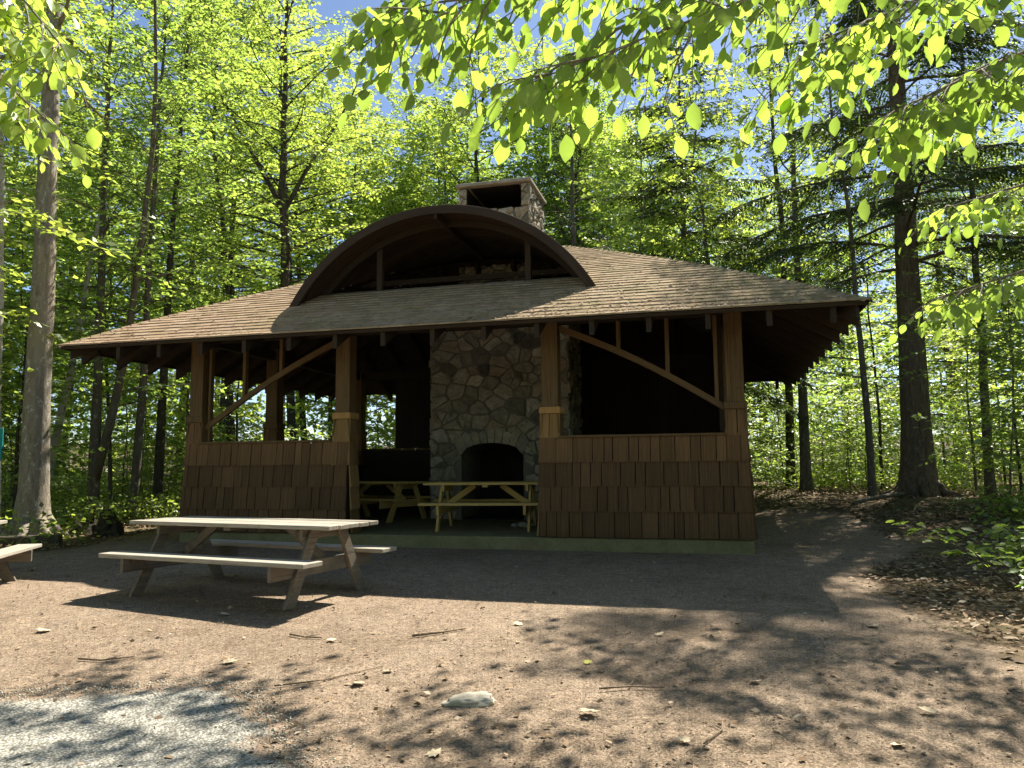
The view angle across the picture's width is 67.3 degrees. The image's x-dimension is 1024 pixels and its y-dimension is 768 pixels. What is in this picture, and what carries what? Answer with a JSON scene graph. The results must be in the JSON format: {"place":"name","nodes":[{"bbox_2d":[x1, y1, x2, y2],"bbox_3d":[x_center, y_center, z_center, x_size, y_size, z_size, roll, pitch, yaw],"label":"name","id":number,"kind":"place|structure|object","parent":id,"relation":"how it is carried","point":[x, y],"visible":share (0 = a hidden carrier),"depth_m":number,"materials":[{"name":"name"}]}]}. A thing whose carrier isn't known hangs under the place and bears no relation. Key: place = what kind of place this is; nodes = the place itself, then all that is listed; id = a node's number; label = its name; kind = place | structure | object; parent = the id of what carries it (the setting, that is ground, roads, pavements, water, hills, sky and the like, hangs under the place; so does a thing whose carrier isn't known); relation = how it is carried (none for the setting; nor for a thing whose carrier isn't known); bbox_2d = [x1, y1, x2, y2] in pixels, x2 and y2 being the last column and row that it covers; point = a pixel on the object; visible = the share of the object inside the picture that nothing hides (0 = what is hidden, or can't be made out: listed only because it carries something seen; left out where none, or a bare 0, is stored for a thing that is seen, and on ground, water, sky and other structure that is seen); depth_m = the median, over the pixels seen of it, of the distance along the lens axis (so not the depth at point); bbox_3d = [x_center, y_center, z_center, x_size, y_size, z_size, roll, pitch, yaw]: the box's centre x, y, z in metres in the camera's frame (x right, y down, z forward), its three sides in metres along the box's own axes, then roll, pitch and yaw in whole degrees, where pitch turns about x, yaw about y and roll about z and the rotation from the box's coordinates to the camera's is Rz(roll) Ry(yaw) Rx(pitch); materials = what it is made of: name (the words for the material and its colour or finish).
{"place":"outdoors","nodes":[
{"label":"outdoors","id":0,"kind":"place"},
{"bbox_2d":[0,434,1023,767],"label":"ground","id":1,"kind":"structure","parent":0,"point":[800,528],"depth_m":6.23,"materials":[{"name":"soil"}]},
{"bbox_2d":[0,197,33,406],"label":"young tree","id":2,"kind":"object","parent":1,"relation":"on","point":[9,242],"visible":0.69,"depth_m":15.47,"materials":[{"name":"green plant"}]},
{"bbox_2d":[0,520,41,581],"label":"picnic table","id":3,"kind":"object","parent":1,"relation":"on","point":[19,553],"visible":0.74,"depth_m":9.30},
{"bbox_2d":[1,100,84,458],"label":"young tree","id":4,"kind":"object","parent":1,"relation":"on","point":[28,171],"visible":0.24,"depth_m":18.27,"materials":[{"name":"green plant"}]},
{"bbox_2d":[0,0,98,532],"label":"birch tree","id":5,"kind":"object","parent":1,"relation":"on","point":[3,202],"visible":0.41,"depth_m":15.37,"materials":[{"name":"green plant"}]},
{"bbox_2d":[0,0,101,188],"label":"beech tree","id":6,"kind":"object","parent":1,"relation":"on","point":[11,114],"visible":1,"depth_m":3.80,"materials":[{"name":"green plant"}]},
{"bbox_2d":[1,171,116,486],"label":"young tree","id":7,"kind":"object","parent":1,"relation":"on","point":[59,464],"visible":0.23,"depth_m":19.97,"materials":[{"name":"green plant"}]},
{"bbox_2d":[0,0,130,321],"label":"forest tree","id":8,"kind":"object","parent":1,"relation":"on","point":[41,68],"visible":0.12,"depth_m":34.91,"materials":[{"name":"green plant"}]},
{"bbox_2d":[0,0,140,385],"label":"young tree","id":9,"kind":"object","parent":1,"relation":"on","point":[59,231],"visible":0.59,"depth_m":14.32,"materials":[{"name":"green plant"}]},
{"bbox_2d":[0,190,147,517],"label":"young tree","id":10,"kind":"object","parent":1,"relation":"on","point":[13,435],"visible":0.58,"depth_m":16.92,"materials":[{"name":"green plant"}]},
{"bbox_2d":[5,102,143,477],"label":"forest tree","id":11,"kind":"object","parent":1,"relation":"on","point":[78,268],"visible":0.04,"depth_m":47.94,"materials":[{"name":"green plant"}]},
{"bbox_2d":[0,0,177,535],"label":"maple tree","id":12,"kind":"object","parent":1,"relation":"on","point":[33,490],"visible":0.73,"depth_m":14.47,"materials":[{"name":"grey plant"}]},
{"bbox_2d":[4,67,200,489],"bbox_3d":[-10.020,-2.206,19.074,4.302,11.420,4.407,4,-8,-38],"label":"birch tree","id":13,"kind":"object","parent":1,"relation":"on","point":[55,440],"visible":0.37,"depth_m":18.90,"materials":[{"name":"green plant"}]},
{"bbox_2d":[4,16,206,502],"bbox_3d":[-14.026,-4.138,26.444,7.274,16.699,7.148,4,-7,-35],"label":"forest tree","id":14,"kind":"object","parent":1,"relation":"on","point":[104,42],"visible":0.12,"depth_m":25.92,"materials":[{"name":"green plant"}]},
{"bbox_2d":[91,506,124,536],"bbox_3d":[-7.715,2.650,14.628,0.824,0.628,0.826,-1,-6,0],"label":"tree stump","id":15,"kind":"object","parent":1,"relation":"on","point":[103,527],"visible":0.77,"depth_m":14.47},
{"bbox_2d":[2,89,217,504],"bbox_3d":[-10.804,-1.965,21.344,5.958,11.472,5.221,-4,-7,30],"label":"young tree","id":16,"kind":"object","parent":1,"relation":"on","point":[148,391],"visible":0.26,"depth_m":20.94,"materials":[{"name":"green plant"}]},
{"bbox_2d":[75,362,182,503],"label":"young tree","id":17,"kind":"object","parent":1,"relation":"on","point":[131,434],"visible":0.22,"depth_m":23.51,"materials":[{"name":"green plant"}]},
{"bbox_2d":[82,313,185,493],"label":"young tree","id":18,"kind":"object","parent":1,"relation":"on","point":[131,410],"visible":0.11,"depth_m":31.63,"materials":[{"name":"green plant"}]},
{"bbox_2d":[0,0,270,524],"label":"forked tree","id":19,"kind":"object","parent":1,"relation":"on","point":[98,456],"visible":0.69,"depth_m":17.75,"materials":[{"name":"green plant"}]},
{"bbox_2d":[23,0,248,522],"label":"slim tree","id":20,"kind":"object","parent":1,"relation":"on","point":[137,457],"visible":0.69,"depth_m":18.82,"materials":[{"name":"green plant"}]},
{"bbox_2d":[100,423,179,501],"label":"understory sapling","id":21,"kind":"object","parent":1,"relation":"on","point":[114,460],"visible":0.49,"depth_m":22.43,"materials":[{"name":"green plant"}]},
{"bbox_2d":[0,683,301,767],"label":"gravel pad","id":22,"kind":"object","parent":1,"relation":"on","point":[195,744],"visible":0.99,"depth_m":4.33,"materials":[{"name":"gravel"}]},
{"bbox_2d":[0,673,364,767],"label":"loose gravel","id":23,"kind":"structure","parent":22,"relation":"on","point":[246,708],"depth_m":4.77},
{"bbox_2d":[59,0,279,514],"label":"slim tree","id":24,"kind":"object","parent":1,"relation":"on","point":[158,475],"visible":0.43,"depth_m":20.89,"materials":[{"name":"green plant"}]},
{"bbox_2d":[122,436,217,505],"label":"understory sapling","id":25,"kind":"object","parent":1,"relation":"on","point":[150,471],"visible":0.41,"depth_m":22.03,"materials":[{"name":"green plant"}]},
{"bbox_2d":[74,186,268,466],"bbox_3d":[-9.034,-0.846,22.440,5.475,9.357,4.706,-1,-6,8],"label":"young tree","id":26,"kind":"object","parent":1,"relation":"on","point":[187,409],"visible":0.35,"depth_m":21.82,"materials":[{"name":"green plant"}]},
{"bbox_2d":[102,0,272,483],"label":"forest tree","id":27,"kind":"object","parent":1,"relation":"on","point":[229,203],"visible":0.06,"depth_m":43.16,"materials":[{"name":"green plant"}]},
{"bbox_2d":[105,0,334,440],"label":"forest tree","id":28,"kind":"object","parent":1,"relation":"on","point":[230,400],"visible":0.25,"depth_m":25.77,"materials":[{"name":"green plant"}]},
{"bbox_2d":[117,0,324,438],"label":"forest tree","id":29,"kind":"object","parent":1,"relation":"on","point":[222,400],"visible":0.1,"depth_m":37.24,"materials":[{"name":"green plant"}]},
{"bbox_2d":[147,229,329,476],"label":"young tree","id":30,"kind":"object","parent":1,"relation":"on","point":[220,385],"visible":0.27,"depth_m":21.27,"materials":[{"name":"green plant"}]},
{"bbox_2d":[98,516,396,610],"bbox_3d":[-2.884,1.907,8.500,2.793,0.790,1.680,-3,-7,24],"label":"picnic table","id":31,"kind":"object","parent":1,"relation":"on","point":[306,534],"visible":0.98,"depth_m":8.30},
{"bbox_2d":[181,0,385,443],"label":"forest tree","id":32,"kind":"object","parent":1,"relation":"on","point":[291,418],"visible":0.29,"depth_m":32.70,"materials":[{"name":"green plant"}]},
{"bbox_2d":[127,0,448,432],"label":"maple tree","id":33,"kind":"object","parent":1,"relation":"on","point":[283,203],"visible":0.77,"depth_m":23.65,"materials":[{"name":"green plant"}]},
{"bbox_2d":[211,22,389,439],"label":"forest tree","id":34,"kind":"object","parent":1,"relation":"on","point":[302,428],"visible":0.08,"depth_m":40.02,"materials":[{"name":"green plant"}]},
{"bbox_2d":[262,129,396,439],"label":"forest tree","id":35,"kind":"object","parent":1,"relation":"on","point":[313,394],"visible":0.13,"depth_m":36.77,"materials":[{"name":"green plant"}]},
{"bbox_2d":[291,395,394,448],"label":"young tree","id":36,"kind":"object","parent":1,"relation":"on","point":[329,414],"visible":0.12,"depth_m":26.26,"materials":[{"name":"green plant"}]},
{"bbox_2d":[253,89,437,410],"bbox_3d":[-6.533,-4.109,34.501,8.070,18.063,9.832,-4,-6,24],"label":"forest tree","id":37,"kind":"object","parent":1,"relation":"on","point":[369,169],"visible":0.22,"depth_m":34.17,"materials":[{"name":"green plant"}]},
{"bbox_2d":[275,96,436,275],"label":"forest tree","id":38,"kind":"object","parent":1,"relation":"on","point":[365,115],"visible":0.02,"depth_m":43.04,"materials":[{"name":"green plant"}]},
{"bbox_2d":[316,395,395,448],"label":"understory sapling","id":39,"kind":"object","parent":1,"relation":"on","point":[369,418],"visible":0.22,"depth_m":25.00,"materials":[{"name":"green plant"}]},
{"bbox_2d":[337,148,438,445],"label":"forest tree","id":40,"kind":"object","parent":1,"relation":"on","point":[400,193],"visible":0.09,"depth_m":37.92,"materials":[{"name":"green plant"}]},
{"bbox_2d":[345,88,470,449],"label":"forest tree","id":41,"kind":"object","parent":1,"relation":"on","point":[401,97],"visible":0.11,"depth_m":41.76,"materials":[{"name":"green plant"}]},
{"bbox_2d":[365,111,486,215],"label":"forest tree","id":42,"kind":"object","parent":1,"relation":"on","point":[439,182],"visible":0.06,"depth_m":40.22,"materials":[{"name":"green plant"}]},
{"bbox_2d":[339,90,514,242],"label":"forest tree","id":43,"kind":"object","parent":1,"relation":"on","point":[455,154],"visible":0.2,"depth_m":37.44,"materials":[{"name":"green plant"}]},
{"bbox_2d":[364,100,536,226],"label":"forest tree","id":44,"kind":"object","parent":1,"relation":"on","point":[480,157],"visible":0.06,"depth_m":41.42,"materials":[{"name":"green plant"}]},
{"bbox_2d":[56,177,874,554],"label":"picnic pavilion","id":45,"kind":"structure","parent":1,"relation":"on","point":[620,429],"depth_m":13.16,"materials":[{"name":"wood"}]},
{"bbox_2d":[358,481,429,522],"bbox_3d":[-2.791,2.427,16.036,2.142,0.790,1.680,-4,-7,28],"label":"picnic table","id":46,"kind":"object","parent":45,"relation":"on","point":[399,497],"visible":0.62,"depth_m":15.80,"materials":[{"name":"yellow wood"}]},
{"bbox_2d":[73,256,858,342],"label":"roof litter","id":47,"kind":"object","parent":45,"relation":"on","point":[555,310],"visible":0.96,"depth_m":11.24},
{"bbox_2d":[418,481,537,531],"bbox_3d":[-0.421,2.136,13.573,2.225,0.813,1.728,-1,-6,7],"label":"picnic table","id":48,"kind":"object","parent":45,"relation":"on","point":[449,504],"visible":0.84,"depth_m":13.29,"materials":[{"name":"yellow wood"}]},
{"bbox_2d":[441,691,495,707],"bbox_3d":[-0.273,1.974,4.799,0.350,0.089,0.218,0,-6,-6],"label":"flat stone","id":49,"kind":"object","parent":1,"relation":"on","point":[480,699],"visible":0.94,"depth_m":4.74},
{"bbox_2d":[393,13,581,240],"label":"forest tree","id":50,"kind":"object","parent":1,"relation":"on","point":[448,112],"visible":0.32,"depth_m":35.39,"materials":[{"name":"green plant"}]},
{"bbox_2d":[0,542,1019,767],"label":"pebbles","id":51,"kind":"object","parent":1,"relation":"on","point":[835,743],"visible":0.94,"depth_m":5.60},
{"bbox_2d":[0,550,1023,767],"bbox_3d":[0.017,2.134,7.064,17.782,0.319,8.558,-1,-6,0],"label":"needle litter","id":52,"kind":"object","parent":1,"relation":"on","point":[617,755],"visible":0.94,"depth_m":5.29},
{"bbox_2d":[0,456,1023,562],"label":"undergrowth","id":53,"kind":"object","parent":1,"relation":"on","point":[62,507],"visible":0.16,"depth_m":17.46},
{"bbox_2d":[0,480,1023,669],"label":"leaf litter","id":54,"kind":"object","parent":1,"relation":"on","point":[1020,607],"visible":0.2,"depth_m":10.06,"materials":[{"name":"brown plant"}]},
{"bbox_2d":[1,124,1023,487],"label":"distant wood","id":55,"kind":"object","parent":1,"relation":"on","point":[323,416],"visible":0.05,"depth_m":41.21,"materials":[{"name":"green plant"}]},
{"bbox_2d":[10,545,1023,767],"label":"leaf scraps","id":56,"kind":"object","parent":1,"relation":"on","point":[842,725],"visible":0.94,"depth_m":4.94,"materials":[{"name":"brown plant"}]},
{"bbox_2d":[451,34,655,249],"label":"forest tree","id":57,"kind":"object","parent":1,"relation":"on","point":[537,65],"visible":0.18,"depth_m":37.97,"materials":[{"name":"green plant"}]},
{"bbox_2d":[478,29,646,250],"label":"forest tree","id":58,"kind":"object","parent":1,"relation":"on","point":[540,143],"visible":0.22,"depth_m":35.92,"materials":[{"name":"green plant"}]},
{"bbox_2d":[528,66,632,250],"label":"forest hemlock","id":59,"kind":"object","parent":1,"relation":"on","point":[572,197],"visible":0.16,"depth_m":32.11,"materials":[{"name":"green plant"}]},
{"bbox_2d":[534,79,653,249],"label":"forest tree","id":60,"kind":"object","parent":1,"relation":"on","point":[602,108],"visible":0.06,"depth_m":41.37,"materials":[{"name":"green plant"}]},
{"bbox_2d":[533,119,699,255],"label":"forest tree","id":61,"kind":"object","parent":1,"relation":"on","point":[625,134],"visible":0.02,"depth_m":42.49,"materials":[{"name":"green plant"}]},
{"bbox_2d":[559,105,727,257],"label":"forest tree","id":62,"kind":"object","parent":1,"relation":"on","point":[630,126],"visible":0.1,"depth_m":37.21,"materials":[{"name":"green plant"}]},
{"bbox_2d":[565,105,747,263],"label":"young tree","id":63,"kind":"object","parent":1,"relation":"on","point":[665,170],"visible":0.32,"depth_m":22.02,"materials":[{"name":"green plant"}]},
{"bbox_2d":[320,0,1023,343],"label":"beech tree","id":64,"kind":"object","parent":1,"relation":"on","point":[390,27],"visible":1,"depth_m":3.29,"materials":[{"name":"green plant"}]},
{"bbox_2d":[619,203,760,406],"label":"young tree","id":65,"kind":"object","parent":1,"relation":"on","point":[694,243],"visible":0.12,"depth_m":22.75,"materials":[{"name":"green plant"}]},
{"bbox_2d":[586,27,829,429],"bbox_3d":[5.262,-4.173,25.906,9.621,16.027,9.334,-1,-6,0],"label":"hemlock tree","id":66,"kind":"object","parent":1,"relation":"on","point":[718,243],"visible":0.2,"depth_m":25.46,"materials":[{"name":"green plant"}]},
{"bbox_2d":[645,132,773,272],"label":"forest tree","id":67,"kind":"object","parent":1,"relation":"on","point":[705,158],"visible":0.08,"depth_m":60.06,"materials":[{"name":"green plant"}]},
{"bbox_2d":[618,37,815,422],"bbox_3d":[5.552,-3.182,21.874,6.392,13.347,5.897,-1,-6,-6],"label":"young tree","id":68,"kind":"object","parent":1,"relation":"on","point":[722,205],"visible":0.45,"depth_m":21.99,"materials":[{"name":"green plant"}]},
{"bbox_2d":[714,183,818,461],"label":"forest tree","id":69,"kind":"object","parent":1,"relation":"on","point":[739,202],"visible":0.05,"depth_m":59.48,"materials":[{"name":"green plant"}]},
{"bbox_2d":[748,414,792,489],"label":"understory sapling","id":70,"kind":"object","parent":1,"relation":"on","point":[758,457],"visible":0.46,"depth_m":20.39,"materials":[{"name":"green plant"}]},
{"bbox_2d":[700,0,841,486],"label":"slim tree","id":71,"kind":"object","parent":1,"relation":"on","point":[789,418],"visible":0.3,"depth_m":24.78,"materials":[{"name":"green plant"}]},
{"bbox_2d":[749,442,798,490],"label":"understory sapling","id":72,"kind":"object","parent":1,"relation":"on","point":[760,460],"visible":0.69,"depth_m":22.59,"materials":[{"name":"green plant"}]},
{"bbox_2d":[717,171,845,464],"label":"forest tree","id":73,"kind":"object","parent":1,"relation":"on","point":[762,223],"visible":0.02,"depth_m":54.01,"materials":[{"name":"green plant"}]},
{"bbox_2d":[745,374,819,483],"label":"young tree","id":74,"kind":"object","parent":1,"relation":"on","point":[775,422],"visible":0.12,"depth_m":27.16,"materials":[{"name":"green plant"}]},
{"bbox_2d":[749,391,818,483],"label":"understory sapling","id":75,"kind":"object","parent":1,"relation":"on","point":[772,428],"visible":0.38,"depth_m":25.29,"materials":[{"name":"green plant"}]},
{"bbox_2d":[715,0,860,491],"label":"slim tree","id":76,"kind":"object","parent":1,"relation":"on","point":[805,459],"visible":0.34,"depth_m":22.36,"materials":[{"name":"green plant"}]},
{"bbox_2d":[763,362,865,487],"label":"understory sapling","id":77,"kind":"object","parent":1,"relation":"on","point":[839,422],"visible":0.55,"depth_m":23.52,"materials":[{"name":"green plant"}]},
{"bbox_2d":[776,195,899,466],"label":"forest hemlock","id":78,"kind":"object","parent":1,"relation":"on","point":[842,238],"visible":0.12,"depth_m":37.07,"materials":[{"name":"green plant"}]},
{"bbox_2d":[745,5,945,496],"bbox_3d":[8.200,-3.260,18.618,4.716,12.280,4.530,-1,-6,0],"label":"slim tree","id":79,"kind":"object","parent":1,"relation":"on","point":[871,474],"visible":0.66,"depth_m":18.30,"materials":[{"name":"green plant"}]},
{"bbox_2d":[795,369,899,485],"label":"understory sapling","id":80,"kind":"object","parent":1,"relation":"on","point":[838,416],"visible":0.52,"depth_m":24.57,"materials":[{"name":"green plant"}]},
{"bbox_2d":[797,402,899,488],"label":"understory sapling","id":81,"kind":"object","parent":1,"relation":"on","point":[828,434],"visible":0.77,"depth_m":22.08,"materials":[{"name":"green plant"}]},
{"bbox_2d":[807,326,899,483],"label":"young tree","id":82,"kind":"object","parent":1,"relation":"on","point":[847,364],"visible":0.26,"depth_m":27.69,"materials":[{"name":"green plant"}]},
{"bbox_2d":[818,310,898,478],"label":"young tree","id":83,"kind":"object","parent":1,"relation":"on","point":[875,347],"visible":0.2,"depth_m":30.42,"materials":[{"name":"green plant"}]},
{"bbox_2d":[789,119,929,451],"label":"forest tree","id":84,"kind":"object","parent":1,"relation":"on","point":[843,206],"visible":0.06,"depth_m":59.73,"materials":[{"name":"green plant"}]},
{"bbox_2d":[705,0,1023,497],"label":"hemlock tree","id":85,"kind":"object","parent":1,"relation":"on","point":[916,448],"visible":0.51,"depth_m":19.04,"materials":[{"name":"green plant"}]},
{"bbox_2d":[812,379,930,488],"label":"understory sapling","id":86,"kind":"object","parent":1,"relation":"on","point":[888,427],"visible":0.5,"depth_m":23.16,"materials":[{"name":"green plant"}]},
{"bbox_2d":[794,208,976,488],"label":"young tree","id":87,"kind":"object","parent":1,"relation":"on","point":[835,402],"visible":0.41,"depth_m":22.18,"materials":[{"name":"green plant"}]},
{"bbox_2d":[839,403,962,477],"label":"understory sapling","id":88,"kind":"object","parent":1,"relation":"on","point":[937,437],"visible":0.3,"depth_m":23.32,"materials":[{"name":"green plant"}]},
{"bbox_2d":[834,288,1021,482],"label":"understory sapling","id":89,"kind":"object","parent":1,"relation":"on","point":[938,385],"visible":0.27,"depth_m":24.93,"materials":[{"name":"green plant"}]},
{"bbox_2d":[879,284,990,480],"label":"young tree","id":90,"kind":"object","parent":1,"relation":"on","point":[941,397],"visible":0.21,"depth_m":26.68,"materials":[{"name":"green plant"}]},
{"bbox_2d":[859,83,1022,473],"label":"forest hemlock","id":91,"kind":"object","parent":1,"relation":"on","point":[938,263],"visible":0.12,"depth_m":34.88,"materials":[{"name":"green plant"}]},
{"bbox_2d":[861,93,1023,433],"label":"forest tree","id":92,"kind":"object","parent":1,"relation":"on","point":[1003,126],"visible":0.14,"depth_m":52.24,"materials":[{"name":"green plant"}]},
{"bbox_2d":[872,0,1023,496],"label":"slim tree","id":93,"kind":"object","parent":1,"relation":"on","point":[989,478],"visible":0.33,"depth_m":19.13,"materials":[{"name":"green plant"}]},
{"bbox_2d":[881,241,1023,488],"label":"young tree","id":94,"kind":"object","parent":1,"relation":"on","point":[945,329],"visible":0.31,"depth_m":21.24,"materials":[{"name":"green plant"}]},
{"bbox_2d":[886,518,1023,591],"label":"leafy shrub","id":95,"kind":"object","parent":1,"relation":"on","point":[1009,546],"visible":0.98,"depth_m":8.29,"materials":[{"name":"green plant"}]},
{"bbox_2d":[910,317,1023,511],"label":"understory sapling","id":96,"kind":"object","parent":1,"relation":"on","point":[978,441],"visible":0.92,"depth_m":14.37,"materials":[{"name":"green plant"}]},
{"bbox_2d":[928,244,1023,499],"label":"young tree","id":97,"kind":"object","parent":1,"relation":"on","point":[995,444],"visible":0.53,"depth_m":17.56,"materials":[{"name":"green plant"}]},
{"bbox_2d":[938,282,1023,484],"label":"young tree","id":98,"kind":"object","parent":1,"relation":"on","point":[947,344],"visible":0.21,"depth_m":23.37,"materials":[{"name":"green plant"}]},
{"bbox_2d":[946,212,1023,475],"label":"young tree","id":99,"kind":"object","parent":1,"relation":"on","point":[1010,343],"visible":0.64,"depth_m":15.60,"materials":[{"name":"green plant"}]},
{"bbox_2d":[963,311,1023,479],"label":"understory sapling","id":100,"kind":"object","parent":1,"relation":"on","point":[991,409],"visible":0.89,"depth_m":14.63,"materials":[{"name":"green plant"}]},
{"bbox_2d":[0,0,1023,445],"label":"sky","id":101,"kind":"structure","parent":0,"point":[327,8],"materials":[{"name":"blue"}]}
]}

